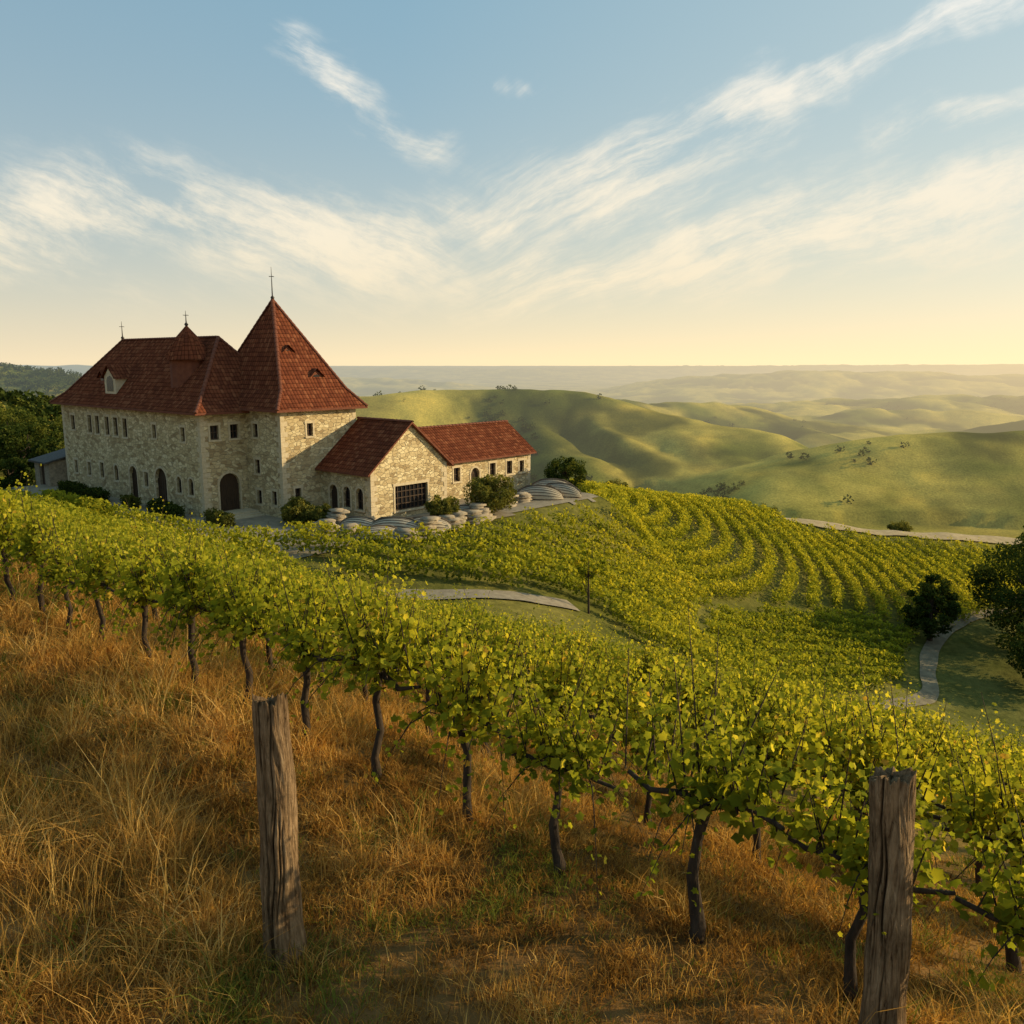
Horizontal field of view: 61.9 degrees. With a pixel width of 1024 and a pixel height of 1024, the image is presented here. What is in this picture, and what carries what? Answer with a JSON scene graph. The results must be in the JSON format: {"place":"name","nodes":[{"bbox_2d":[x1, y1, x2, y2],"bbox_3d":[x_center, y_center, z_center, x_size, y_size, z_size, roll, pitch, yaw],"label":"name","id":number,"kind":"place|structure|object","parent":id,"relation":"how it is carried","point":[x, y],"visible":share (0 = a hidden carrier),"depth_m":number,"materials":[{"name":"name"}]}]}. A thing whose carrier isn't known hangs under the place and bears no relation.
{"place":"outdoors","nodes":[
{"label":"outdoors","id":0,"kind":"place"},
{"bbox_2d":[11,484,597,558],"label":"courtyard paving","id":1,"kind":"structure","parent":0,"point":[273,523],"depth_m":60.20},
{"bbox_2d":[56,480,109,501],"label":"hedge","id":2,"kind":"object","parent":1,"relation":"on","point":[76,487],"visible":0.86,"depth_m":68.37,"materials":[{"name":"green plant"}]},
{"bbox_2d":[119,493,141,508],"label":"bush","id":3,"kind":"object","parent":1,"relation":"on","point":[130,499],"visible":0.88,"depth_m":63.77,"materials":[{"name":"green plant"}]},
{"bbox_2d":[146,497,184,517],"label":"hedge","id":4,"kind":"object","parent":1,"relation":"on","point":[171,508],"visible":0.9,"depth_m":60.12,"materials":[{"name":"green plant"}]},
{"bbox_2d":[203,507,235,527],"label":"bush","id":5,"kind":"object","parent":1,"relation":"on","point":[226,519],"visible":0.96,"depth_m":57.11,"materials":[{"name":"green plant"}]},
{"bbox_2d":[279,496,313,524],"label":"bush","id":6,"kind":"object","parent":1,"relation":"on","point":[294,508],"visible":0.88,"depth_m":57.26,"materials":[{"name":"green plant"}]},
{"bbox_2d":[305,503,330,521],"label":"bush","id":7,"kind":"object","parent":1,"relation":"on","point":[316,513],"visible":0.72,"depth_m":56.97,"materials":[{"name":"green plant"}]},
{"bbox_2d":[326,508,349,524],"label":"slab stack","id":8,"kind":"object","parent":1,"relation":"on","point":[338,515],"visible":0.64,"depth_m":56.42,"materials":[{"name":"grey stone"}]},
{"bbox_2d":[339,516,374,525],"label":"boulder","id":9,"kind":"object","parent":1,"relation":"on","point":[364,521],"visible":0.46,"depth_m":55.00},
{"bbox_2d":[356,525,396,539],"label":"boulder","id":10,"kind":"object","parent":1,"relation":"on","point":[375,528],"visible":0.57,"depth_m":52.94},
{"bbox_2d":[372,516,417,529],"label":"boulder","id":11,"kind":"object","parent":1,"relation":"on","point":[400,522],"visible":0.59,"depth_m":54.10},
{"bbox_2d":[411,515,451,530],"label":"boulder","id":12,"kind":"object","parent":1,"relation":"on","point":[445,524],"visible":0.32,"depth_m":55.55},
{"bbox_2d":[424,494,460,515],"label":"bush","id":13,"kind":"object","parent":1,"relation":"on","point":[438,506],"visible":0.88,"depth_m":57.51,"materials":[{"name":"green plant"}]},
{"bbox_2d":[463,509,492,523],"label":"slab stack","id":14,"kind":"object","parent":1,"relation":"on","point":[476,513],"visible":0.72,"depth_m":58.48,"materials":[{"name":"grey stone"}]},
{"bbox_2d":[469,503,496,520],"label":"slab stack","id":15,"kind":"object","parent":1,"relation":"on","point":[480,506],"visible":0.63,"depth_m":59.40,"materials":[{"name":"grey stone"}]},
{"bbox_2d":[463,473,517,513],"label":"bush","id":16,"kind":"object","parent":1,"relation":"on","point":[488,490],"visible":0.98,"depth_m":60.81,"materials":[{"name":"green plant"}]},
{"bbox_2d":[517,484,562,499],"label":"boulder","id":17,"kind":"object","parent":1,"relation":"on","point":[542,492],"visible":0.88,"depth_m":67.70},
{"bbox_2d":[546,482,581,496],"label":"boulder","id":18,"kind":"object","parent":1,"relation":"on","point":[568,490],"visible":0.64,"depth_m":69.12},
{"bbox_2d":[381,589,579,610],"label":"gravel path","id":19,"kind":"structure","parent":0,"point":[514,595],"depth_m":47.00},
{"bbox_2d":[0,364,1023,1023],"bbox_3d":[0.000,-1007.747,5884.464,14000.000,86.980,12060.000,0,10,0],"label":"ground","id":20,"kind":"structure","parent":0,"point":[956,466],"depth_m":104.36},
{"bbox_2d":[0,457,35,488],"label":"broadleaf tree","id":21,"kind":"object","parent":20,"relation":"on","point":[18,465],"visible":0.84,"depth_m":78.83,"materials":[{"name":"green plant"}]},
{"bbox_2d":[0,407,46,457],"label":"broadleaf tree","id":22,"kind":"object","parent":20,"relation":"on","point":[16,420],"visible":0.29,"depth_m":89.24,"materials":[{"name":"green plant"}]},
{"bbox_2d":[0,465,48,605],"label":"grape vine","id":23,"kind":"object","parent":20,"relation":"on","point":[8,525],"visible":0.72,"depth_m":13.86,"materials":[{"name":"green plant"}]},
{"bbox_2d":[0,403,52,441],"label":"broadleaf tree","id":24,"kind":"object","parent":20,"relation":"on","point":[40,418],"visible":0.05,"depth_m":97.26,"materials":[{"name":"green plant"}]},
{"bbox_2d":[0,421,63,471],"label":"broadleaf tree","id":25,"kind":"object","parent":20,"relation":"on","point":[10,448],"visible":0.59,"depth_m":84.49,"materials":[{"name":"green plant"}]},
{"bbox_2d":[0,483,84,616],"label":"grape vine","id":26,"kind":"object","parent":20,"relation":"on","point":[29,544],"visible":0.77,"depth_m":13.18,"materials":[{"name":"green plant"}]},
{"bbox_2d":[27,436,64,469],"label":"broadleaf tree","id":27,"kind":"object","parent":20,"relation":"on","point":[41,448],"visible":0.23,"depth_m":83.35,"materials":[{"name":"green plant"}]},
{"bbox_2d":[28,448,67,486],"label":"stone shed","id":28,"kind":"structure","parent":20,"relation":"on","point":[51,471],"depth_m":75.52,"materials":[{"name":"stone"}]},
{"bbox_2d":[23,505,106,630],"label":"grape vine","id":29,"kind":"object","parent":20,"relation":"on","point":[60,565],"visible":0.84,"depth_m":12.56,"materials":[{"name":"green plant"}]},
{"bbox_2d":[44,502,119,591],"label":"grape vine","id":30,"kind":"object","parent":20,"relation":"on","point":[69,526],"visible":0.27,"depth_m":17.62,"materials":[{"name":"green plant"}]},
{"bbox_2d":[33,523,131,644],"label":"grape vine","id":31,"kind":"object","parent":20,"relation":"on","point":[93,579],"visible":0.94,"depth_m":11.78,"materials":[{"name":"green plant"}]},
{"bbox_2d":[99,502,136,609],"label":"grape vine","id":32,"kind":"object","parent":20,"relation":"on","point":[126,536],"visible":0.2,"depth_m":16.19,"materials":[{"name":"green plant"}]},
{"bbox_2d":[112,499,154,553],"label":"grape vine","id":33,"kind":"object","parent":20,"relation":"on","point":[137,521],"visible":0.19,"depth_m":20.74,"materials":[{"name":"green plant"}]},
{"bbox_2d":[102,529,170,662],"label":"grape vine","id":34,"kind":"object","parent":20,"relation":"on","point":[139,585],"visible":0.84,"depth_m":11.10,"materials":[{"name":"green plant"}]},
{"bbox_2d":[109,496,207,621],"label":"grape vine","id":35,"kind":"object","parent":20,"relation":"on","point":[157,531],"visible":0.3,"depth_m":15.38,"materials":[{"name":"green plant"}]},
{"bbox_2d":[137,522,226,692],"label":"grape vine","id":36,"kind":"object","parent":20,"relation":"on","point":[188,583],"visible":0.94,"depth_m":10.20,"materials":[{"name":"green plant"}]},
{"bbox_2d":[162,512,227,639],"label":"grape vine","id":37,"kind":"object","parent":20,"relation":"on","point":[198,555],"visible":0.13,"depth_m":14.78,"materials":[{"name":"green plant"}]},
{"bbox_2d":[172,514,303,711],"bbox_3d":[-3.173,1.233,9.935,1.562,2.450,1.536,10,14,44],"label":"grape vine","id":38,"kind":"object","parent":20,"relation":"on","point":[241,619],"visible":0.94,"depth_m":9.68,"materials":[{"name":"green plant"}]},
{"bbox_2d":[237,539,299,668],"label":"grape vine","id":39,"kind":"object","parent":20,"relation":"on","point":[273,578],"visible":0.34,"depth_m":13.17,"materials":[{"name":"green plant"}]},
{"bbox_2d":[252,692,308,970],"bbox_3d":[-1.557,2.178,5.720,0.331,2.080,0.316,0,10,0],"label":"wooden post","id":40,"kind":"object","parent":20,"relation":"on","point":[280,887],"visible":0.94,"depth_m":5.64,"materials":[{"name":"brown wood"}]},
{"bbox_2d":[49,272,536,519],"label":"winery building","id":41,"kind":"structure","parent":20,"relation":"on","point":[262,421],"depth_m":61.62,"materials":[{"name":"stone"}]},
{"bbox_2d":[260,553,349,748],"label":"grape vine","id":42,"kind":"object","parent":20,"relation":"on","point":[304,636],"visible":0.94,"depth_m":8.89,"materials":[{"name":"green plant"}]},
{"bbox_2d":[277,543,356,691],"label":"grape vine","id":43,"kind":"object","parent":20,"relation":"on","point":[319,594],"visible":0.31,"depth_m":12.40,"materials":[{"name":"green plant"}]},
{"bbox_2d":[325,569,379,679],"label":"grape vine","id":44,"kind":"object","parent":20,"relation":"on","point":[345,587],"visible":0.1,"depth_m":15.53,"materials":[{"name":"green plant"}]},
{"bbox_2d":[320,583,402,710],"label":"grape vine","id":45,"kind":"object","parent":20,"relation":"on","point":[343,635],"visible":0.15,"depth_m":11.87,"materials":[{"name":"green plant"}]},
{"bbox_2d":[286,546,478,785],"bbox_3d":[-1.329,1.542,8.275,1.755,2.558,1.490,9,14,42],"label":"grape vine","id":46,"kind":"object","parent":20,"relation":"on","point":[370,646],"visible":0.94,"depth_m":8.16,"materials":[{"name":"green plant"}]},
{"bbox_2d":[350,594,424,693],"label":"grape vine","id":47,"kind":"object","parent":20,"relation":"on","point":[392,624],"visible":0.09,"depth_m":14.80,"materials":[{"name":"green plant"}]},
{"bbox_2d":[392,528,422,540],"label":"slab stack","id":48,"kind":"object","parent":20,"relation":"on","point":[402,531],"visible":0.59,"depth_m":52.88,"materials":[{"name":"grey stone"}]},
{"bbox_2d":[383,597,472,737],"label":"grape vine","id":49,"kind":"object","parent":20,"relation":"on","point":[424,641],"visible":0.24,"depth_m":10.96,"materials":[{"name":"green plant"}]},
{"bbox_2d":[415,516,444,538],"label":"slab stack","id":50,"kind":"object","parent":20,"relation":"on","point":[429,521],"visible":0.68,"depth_m":54.08,"materials":[{"name":"grey stone"}]},
{"bbox_2d":[402,595,472,697],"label":"grape vine","id":51,"kind":"object","parent":20,"relation":"on","point":[445,613],"visible":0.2,"depth_m":14.06,"materials":[{"name":"green plant"}]},
{"bbox_2d":[364,613,536,839],"bbox_3d":[-0.545,1.927,7.402,1.487,2.094,1.615,-1,10,-7],"label":"grape vine","id":52,"kind":"object","parent":20,"relation":"on","point":[478,701],"visible":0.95,"depth_m":7.40,"materials":[{"name":"green plant"}]},
{"bbox_2d":[447,575,499,637],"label":"grape vine","id":53,"kind":"object","parent":20,"relation":"on","point":[477,607],"visible":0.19,"depth_m":19.70,"materials":[{"name":"green plant"}]},
{"bbox_2d":[408,583,539,759],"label":"grape vine","id":54,"kind":"object","parent":20,"relation":"on","point":[499,638],"visible":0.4,"depth_m":10.32,"materials":[{"name":"green plant"}]},
{"bbox_2d":[448,590,507,645],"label":"grape vine","id":55,"kind":"object","parent":20,"relation":"on","point":[491,628],"visible":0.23,"depth_m":16.66,"materials":[{"name":"green plant"}]},
{"bbox_2d":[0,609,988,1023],"bbox_3d":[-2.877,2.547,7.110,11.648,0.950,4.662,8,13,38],"label":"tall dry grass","id":56,"kind":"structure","parent":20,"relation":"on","point":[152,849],"depth_m":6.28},
{"bbox_2d":[0,547,1023,1023],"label":"dry grass","id":57,"kind":"structure","parent":20,"relation":"on","point":[340,721],"depth_m":7.10,"materials":[{"name":"plant"}]},
{"bbox_2d":[0,478,1023,695],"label":"vineyard rows","id":58,"kind":"object","parent":20,"relation":"on","point":[679,502],"visible":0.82,"depth_m":65.78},
{"bbox_2d":[0,362,1023,507],"bbox_3d":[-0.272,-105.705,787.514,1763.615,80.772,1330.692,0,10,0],"label":"hillside woodland","id":59,"kind":"object","parent":20,"relation":"on","point":[20,398],"visible":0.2,"depth_m":411.61,"materials":[{"name":"green plant"}]},
{"bbox_2d":[488,610,537,705],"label":"grape vine","id":60,"kind":"object","parent":20,"relation":"on","point":[512,642],"visible":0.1,"depth_m":15.93,"materials":[{"name":"green plant"}]},
{"bbox_2d":[509,612,591,729],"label":"grape vine","id":61,"kind":"object","parent":20,"relation":"on","point":[541,667],"visible":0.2,"depth_m":12.73,"materials":[{"name":"green plant"}]},
{"bbox_2d":[484,628,622,792],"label":"grape vine","id":62,"kind":"object","parent":20,"relation":"on","point":[557,678],"visible":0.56,"depth_m":9.62,"materials":[{"name":"green plant"}]},
{"bbox_2d":[522,606,598,725],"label":"grape vine","id":63,"kind":"object","parent":20,"relation":"on","point":[537,645],"visible":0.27,"depth_m":15.25,"materials":[{"name":"green plant"}]},
{"bbox_2d":[473,632,651,908],"bbox_3d":[0.451,1.995,6.786,1.383,2.168,1.360,7,12,34],"label":"grape vine","id":64,"kind":"object","parent":20,"relation":"on","point":[548,749],"visible":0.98,"depth_m":6.76,"materials":[{"name":"green plant"}]},
{"bbox_2d":[543,456,586,488],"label":"bush","id":65,"kind":"object","parent":20,"relation":"on","point":[569,467],"visible":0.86,"depth_m":73.01,"materials":[{"name":"green plant"}]},
{"bbox_2d":[554,605,604,655],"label":"grape vine","id":66,"kind":"object","parent":20,"relation":"on","point":[581,632],"visible":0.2,"depth_m":20.57,"materials":[{"name":"green plant"}]},
{"bbox_2d":[573,542,606,613],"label":"broadleaf tree","id":67,"kind":"object","parent":20,"relation":"on","point":[585,572],"visible":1,"depth_m":49.52,"materials":[{"name":"green plant"}]},
{"bbox_2d":[572,620,636,716],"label":"grape vine","id":68,"kind":"object","parent":20,"relation":"on","point":[617,657],"visible":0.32,"depth_m":17.47,"materials":[{"name":"green plant"}]},
{"bbox_2d":[574,634,645,765],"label":"grape vine","id":69,"kind":"object","parent":20,"relation":"on","point":[608,688],"visible":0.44,"depth_m":11.89,"materials":[{"name":"green plant"}]},
{"bbox_2d":[583,637,650,744],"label":"grape vine","id":70,"kind":"object","parent":20,"relation":"on","point":[617,669],"visible":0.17,"depth_m":14.50,"materials":[{"name":"green plant"}]},
{"bbox_2d":[596,665,701,824],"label":"grape vine","id":71,"kind":"object","parent":20,"relation":"on","point":[638,733],"visible":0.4,"depth_m":8.91,"materials":[{"name":"green plant"}]},
{"bbox_2d":[621,606,697,723],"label":"grape vine","id":72,"kind":"object","parent":20,"relation":"on","point":[648,649],"visible":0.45,"depth_m":16.64,"materials":[{"name":"green plant"}]},
{"bbox_2d":[629,646,735,789],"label":"grape vine","id":73,"kind":"object","parent":20,"relation":"on","point":[670,687],"visible":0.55,"depth_m":11.19,"materials":[{"name":"green plant"}]},
{"bbox_2d":[676,658,737,749],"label":"grape vine","id":74,"kind":"object","parent":20,"relation":"on","point":[709,681],"visible":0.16,"depth_m":16.01,"materials":[{"name":"green plant"}]},
{"bbox_2d":[602,608,827,944],"bbox_3d":[1.307,1.977,5.998,1.658,2.509,1.102,5,11,27],"label":"grape vine","id":75,"kind":"object","parent":20,"relation":"on","point":[719,777],"visible":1,"depth_m":5.89,"materials":[{"name":"green plant"}]},
{"bbox_2d":[703,677,788,779],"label":"grape vine","id":76,"kind":"object","parent":20,"relation":"on","point":[736,716],"visible":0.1,"depth_m":13.09,"materials":[{"name":"green plant"}]},
{"bbox_2d":[722,631,811,716],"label":"grape vine","id":77,"kind":"object","parent":20,"relation":"on","point":[749,686],"visible":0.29,"depth_m":15.25,"materials":[{"name":"green plant"}]},
{"bbox_2d":[693,672,845,865],"bbox_3d":[2.577,2.511,8.273,1.540,2.204,1.245,7,12,35],"label":"grape vine","id":78,"kind":"object","parent":20,"relation":"on","point":[758,739],"visible":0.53,"depth_m":8.10,"materials":[{"name":"green plant"}]},
{"bbox_2d":[723,661,824,822],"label":"grape vine","id":79,"kind":"object","parent":20,"relation":"on","point":[775,689],"visible":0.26,"depth_m":10.38,"materials":[{"name":"green plant"}]},
{"bbox_2d":[764,655,878,798],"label":"grape vine","id":80,"kind":"object","parent":20,"relation":"on","point":[820,718],"visible":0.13,"depth_m":12.40,"materials":[{"name":"green plant"}]},
{"bbox_2d":[821,669,881,723],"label":"grape vine","id":81,"kind":"object","parent":20,"relation":"on","point":[852,696],"visible":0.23,"depth_m":18.89,"materials":[{"name":"green plant"}]},
{"bbox_2d":[796,692,920,818],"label":"grape vine","id":82,"kind":"object","parent":20,"relation":"on","point":[878,720],"visible":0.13,"depth_m":9.78,"materials":[{"name":"green plant"}]},
{"bbox_2d":[759,731,968,1006],"bbox_3d":[2.236,2.283,5.521,0.836,2.063,1.227,-4,11,-22],"label":"grape vine","id":83,"kind":"object","parent":20,"relation":"on","point":[849,850],"visible":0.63,"depth_m":5.46,"materials":[{"name":"green plant"}]},
{"bbox_2d":[767,651,968,907],"bbox_3d":[2.999,2.523,7.556,1.740,2.491,1.407,9,14,41],"label":"grape vine","id":84,"kind":"object","parent":20,"relation":"on","point":[880,749],"visible":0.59,"depth_m":7.48,"materials":[{"name":"green plant"}]},
{"bbox_2d":[826,671,913,741],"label":"grape vine","id":85,"kind":"object","parent":20,"relation":"on","point":[864,709],"visible":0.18,"depth_m":16.18,"materials":[{"name":"green plant"}]},
{"bbox_2d":[858,766,916,1023],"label":"wooden post","id":86,"kind":"object","parent":20,"relation":"on","point":[892,807],"visible":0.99,"depth_m":4.84,"materials":[{"name":"brown wood"}]},
{"bbox_2d":[886,520,913,531],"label":"bush","id":87,"kind":"object","parent":20,"relation":"on","point":[903,526],"visible":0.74,"depth_m":109.37,"materials":[{"name":"green plant"}]},
{"bbox_2d":[876,671,937,740],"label":"grape vine","id":88,"kind":"object","parent":20,"relation":"on","point":[902,705],"visible":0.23,"depth_m":18.05,"materials":[{"name":"green plant"}]},
{"bbox_2d":[865,671,983,839],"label":"grape vine","id":89,"kind":"object","parent":20,"relation":"on","point":[921,753],"visible":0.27,"depth_m":11.44,"materials":[{"name":"green plant"}]},
{"bbox_2d":[886,692,970,800],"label":"grape vine","id":90,"kind":"object","parent":20,"relation":"on","point":[945,749],"visible":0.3,"depth_m":15.52,"materials":[{"name":"green plant"}]},
{"bbox_2d":[900,573,961,640],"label":"broadleaf tree","id":91,"kind":"object","parent":20,"relation":"on","point":[928,602],"visible":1,"depth_m":76.79,"materials":[{"name":"green plant"}]},
{"bbox_2d":[927,732,994,838],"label":"grape vine","id":92,"kind":"object","parent":20,"relation":"on","point":[962,764],"visible":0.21,"depth_m":13.21,"materials":[{"name":"green plant"}]},
{"bbox_2d":[914,693,1023,973],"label":"grape vine","id":93,"kind":"object","parent":20,"relation":"on","point":[989,811],"visible":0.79,"depth_m":6.95,"materials":[{"name":"green plant"}]},
{"bbox_2d":[922,737,1023,898],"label":"grape vine","id":94,"kind":"object","parent":20,"relation":"on","point":[978,864],"visible":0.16,"depth_m":9.13,"materials":[{"name":"green plant"}]},
{"bbox_2d":[946,718,1005,775],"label":"grape vine","id":95,"kind":"object","parent":20,"relation":"on","point":[972,723],"visible":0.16,"depth_m":19.36,"materials":[{"name":"green plant"}]},
{"bbox_2d":[935,787,1023,991],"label":"grape vine","id":96,"kind":"object","parent":20,"relation":"on","point":[1005,915],"visible":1,"depth_m":4.88,"materials":[{"name":"green plant"}]},
{"bbox_2d":[939,714,1023,868],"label":"grape vine","id":97,"kind":"object","parent":20,"relation":"on","point":[1012,762],"visible":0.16,"depth_m":11.00,"materials":[{"name":"green plant"}]},
{"bbox_2d":[965,532,1023,642],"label":"broadleaf tree","id":98,"kind":"object","parent":20,"relation":"on","point":[1003,595],"visible":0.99,"depth_m":77.03,"materials":[{"name":"green plant"}]},
{"bbox_2d":[967,727,1023,783],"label":"grape vine","id":99,"kind":"object","parent":20,"relation":"on","point":[1003,746],"visible":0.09,"depth_m":14.92,"materials":[{"name":"green plant"}]},
{"bbox_2d":[982,719,1023,753],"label":"grape vine","id":100,"kind":"object","parent":20,"relation":"on","point":[1014,735],"visible":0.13,"depth_m":20.90,"materials":[{"name":"green plant"}]},
{"bbox_2d":[988,525,1023,618],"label":"broadleaf tree","id":101,"kind":"object","parent":20,"relation":"on","point":[1022,575],"visible":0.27,"depth_m":84.40,"materials":[{"name":"green plant"}]},
{"bbox_2d":[994,622,1023,677],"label":"broadleaf tree","id":102,"kind":"object","parent":20,"relation":"on","point":[1012,647],"visible":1,"depth_m":69.25,"materials":[{"name":"green plant"}]},
{"bbox_2d":[0,0,1023,365],"label":"sky","id":103,"kind":"structure","parent":0,"point":[416,182],"materials":[{"name":"blue"}]},
{"bbox_2d":[786,518,1021,544],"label":"dirt path","id":104,"kind":"structure","parent":0,"point":[983,538],"depth_m":106.09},
{"bbox_2d":[844,608,1009,712],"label":"field track","id":105,"kind":"structure","parent":0,"point":[929,690],"depth_m":71.95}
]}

